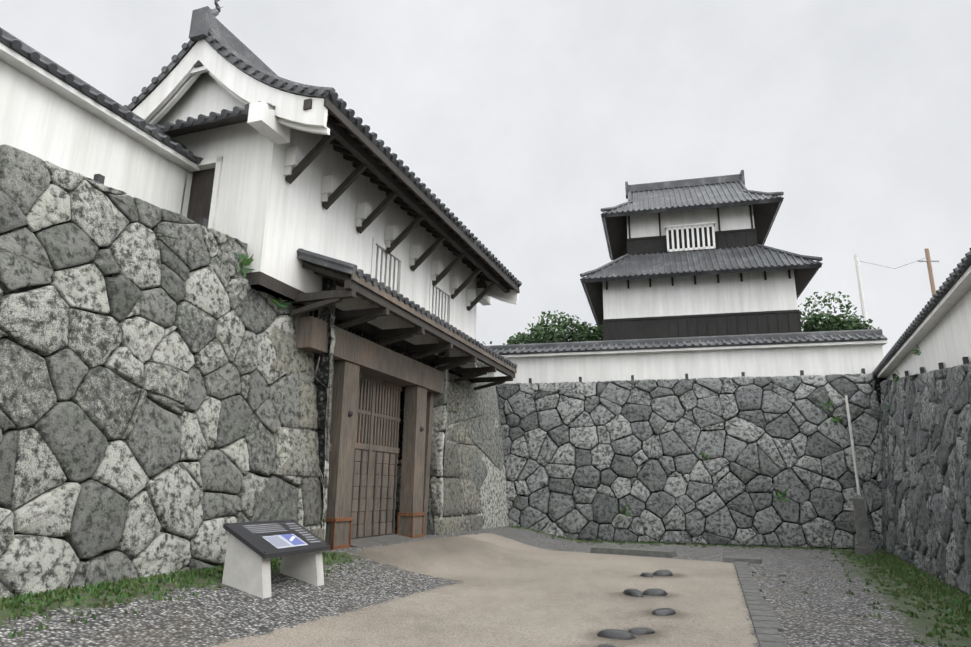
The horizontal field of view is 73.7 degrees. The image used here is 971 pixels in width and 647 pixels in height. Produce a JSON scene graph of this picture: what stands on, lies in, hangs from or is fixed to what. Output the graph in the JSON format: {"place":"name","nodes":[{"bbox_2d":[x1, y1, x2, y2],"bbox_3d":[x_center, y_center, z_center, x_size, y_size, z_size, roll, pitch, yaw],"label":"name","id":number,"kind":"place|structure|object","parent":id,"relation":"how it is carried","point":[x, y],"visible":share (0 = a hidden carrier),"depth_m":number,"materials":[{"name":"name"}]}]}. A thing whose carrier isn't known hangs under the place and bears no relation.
{"place":"outdoors","nodes":[
{"label":"outdoors","id":0,"kind":"place"},
{"bbox_2d":[428,360,508,534],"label":"stone wall","id":1,"kind":"structure","parent":0,"point":[474,487],"depth_m":21.26,"materials":[{"name":"grey stone"}]},
{"bbox_2d":[0,526,970,646],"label":"gravel ground","id":2,"kind":"structure","parent":0,"point":[507,586],"depth_m":9.27,"materials":[{"name":"beige gravel"}]},
{"bbox_2d":[222,533,323,598],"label":"sign supports","id":3,"kind":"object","parent":2,"relation":"on","point":[247,569],"depth_m":9.00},
{"bbox_2d":[223,519,329,558],"bbox_3d":[-3.078,3.200,9.686,0.748,0.441,1.600,-4,-15,19],"label":"information board","id":4,"kind":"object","parent":3,"relation":"on","point":[258,543],"depth_m":9.44,"materials":[{"name":"black metal"}]},
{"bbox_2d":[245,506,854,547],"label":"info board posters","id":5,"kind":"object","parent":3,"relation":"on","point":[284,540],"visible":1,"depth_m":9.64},
{"bbox_2d":[313,277,336,540],"bbox_3d":[-5.329,2.006,14.123,4.538,6.313,0.595,-4,-15,19],"label":"stone wall edge","id":6,"kind":"object","parent":2,"relation":"on","point":[328,416],"visible":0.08,"depth_m":13.40,"materials":[{"name":"grey stone"}]},
{"bbox_2d":[314,276,333,530],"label":"stone passage joints","id":7,"kind":"object","parent":6,"relation":"attached to","point":[322,374],"depth_m":13.50,"materials":[{"name":"black stone"}]},
{"bbox_2d":[326,512,423,549],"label":"copper post bands","id":8,"kind":"object","parent":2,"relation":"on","point":[334,521],"visible":0.65,"depth_m":14.03,"materials":[{"name":"brown metal"}]},
{"bbox_2d":[351,534,414,546],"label":"slab","id":9,"kind":"structure","parent":2,"relation":"on","point":[373,541],"depth_m":15.27,"materials":[{"name":"grey stone"}]},
{"bbox_2d":[0,252,970,646],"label":"grass and weeds","id":10,"kind":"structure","parent":2,"relation":"on","point":[916,580],"depth_m":9.59,"materials":[{"name":"green plant"}]},
{"bbox_2d":[597,570,675,646],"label":"stepping stones","id":11,"kind":"object","parent":2,"relation":"on","point":[619,634],"visible":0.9,"depth_m":9.01,"materials":[{"name":"grey stone"}]},
{"bbox_2d":[590,546,787,646],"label":"kerb stones","id":12,"kind":"object","parent":2,"relation":"on","point":[767,625],"visible":0.83,"depth_m":10.99,"materials":[{"name":"grey stone"}]},
{"bbox_2d":[496,373,885,549],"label":"stone wall","id":13,"kind":"structure","parent":2,"relation":"on","point":[748,425],"depth_m":22.50,"materials":[{"name":"grey stone"}]},
{"bbox_2d":[353,340,448,534],"bbox_3d":[-3.308,3.437,19.589,4.537,6.333,0.549,-4,-15,19],"label":"stone passage","id":14,"kind":"object","parent":13,"relation":"attached to","point":[440,412],"visible":0.02,"depth_m":18.84},
{"bbox_2d":[434,363,448,477],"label":"stone passage joints","id":15,"kind":"object","parent":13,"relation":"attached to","point":[443,431],"depth_m":18.86,"materials":[{"name":"grey stone"}]},
{"bbox_2d":[497,377,881,548],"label":"wall joints","id":16,"kind":"object","parent":13,"relation":"attached to","point":[834,518],"visible":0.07,"depth_m":22.61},
{"bbox_2d":[853,495,875,554],"bbox_3d":[10.935,5.865,18.806,0.480,1.710,0.480,-5,-16,23],"label":"stone post","id":17,"kind":"object","parent":2,"relation":"on","point":[863,547],"visible":0.88,"depth_m":18.67,"materials":[{"name":"grey stone"}]},
{"bbox_2d":[845,395,860,495],"bbox_3d":[11.995,4.736,20.966,0.092,4.911,0.715,-6,-16,25],"label":"pole","id":18,"kind":"object","parent":17,"relation":"on","point":[852,446],"visible":0.59,"depth_m":21.20,"materials":[{"name":"metal"}]},
{"bbox_2d":[880,363,970,594],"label":"stone wall","id":19,"kind":"structure","parent":2,"relation":"on","point":[925,429],"depth_m":14.31,"materials":[{"name":"grey stone"}]},
{"bbox_2d":[0,0,970,356],"label":"sky","id":20,"kind":"structure","parent":0,"point":[527,120],"materials":[{"name":"white"}]},
{"bbox_2d":[483,291,879,344],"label":"tree","id":21,"kind":"object","parent":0,"point":[583,332],"depth_m":40.01,"materials":[{"name":"green plant"}]},
{"bbox_2d":[854,248,938,322],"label":"utility poles","id":22,"kind":"object","parent":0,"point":[930,273],"visible":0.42,"depth_m":42.59,"materials":[{"name":"brown wood"}]},
{"label":"ground","id":23,"kind":"structure","parent":0,"visible":0},
{"bbox_2d":[0,144,324,597],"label":"stone wall","id":24,"kind":"structure","parent":23,"relation":"on","point":[257,424],"depth_m":9.25,"materials":[{"name":"grey stone"}]},
{"bbox_2d":[0,192,296,566],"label":"wall joints","id":25,"kind":"object","parent":24,"relation":"attached to","point":[27,288],"depth_m":8.74,"materials":[{"name":"grey stone"}]},
{"bbox_2d":[288,227,712,352],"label":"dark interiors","id":26,"kind":"object","parent":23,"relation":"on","point":[690,238],"visible":0.08,"depth_m":36.06,"materials":[{"name":"black"}]},
{"bbox_2d":[393,375,885,514],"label":"earth wall","id":27,"kind":"structure","parent":23,"relation":"on","point":[878,381],"depth_m":19.44,"materials":[{"name":"stone"}]},
{"bbox_2d":[0,39,970,385],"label":"plaster walls","id":28,"kind":"structure","parent":27,"relation":"on","point":[268,213],"depth_m":13.93,"materials":[{"name":"white paint"}]},
{"bbox_2d":[130,40,817,538],"bbox_3d":[5.157,-1.426,27.479,14.446,19.651,38.316,-9,-17,33],"label":"dark timber","id":29,"kind":"object","parent":28,"relation":"on","point":[358,148],"visible":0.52,"depth_m":15.60,"materials":[{"name":"brown wood"}]},
{"bbox_2d":[295,273,516,545],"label":"timber gate","id":30,"kind":"structure","parent":29,"relation":"on","point":[371,379],"depth_m":16.03,"materials":[{"name":"brown wood"}]},
{"bbox_2d":[93,174,968,552],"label":"metal fittings","id":31,"kind":"object","parent":29,"relation":"on","point":[99,178],"visible":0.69,"depth_m":16.21,"materials":[{"name":"grey metal"}]},
{"bbox_2d":[0,0,970,374],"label":"roof tiles","id":32,"kind":"object","parent":28,"relation":"on","point":[212,30],"visible":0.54,"depth_m":24.41,"materials":[{"name":"grey tile"}]},
{"bbox_2d":[603,228,801,340],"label":"turret boards","id":33,"kind":"object","parent":28,"relation":"attached to","point":[759,322],"visible":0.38,"depth_m":33.93,"materials":[{"name":"black wood"}]}
]}

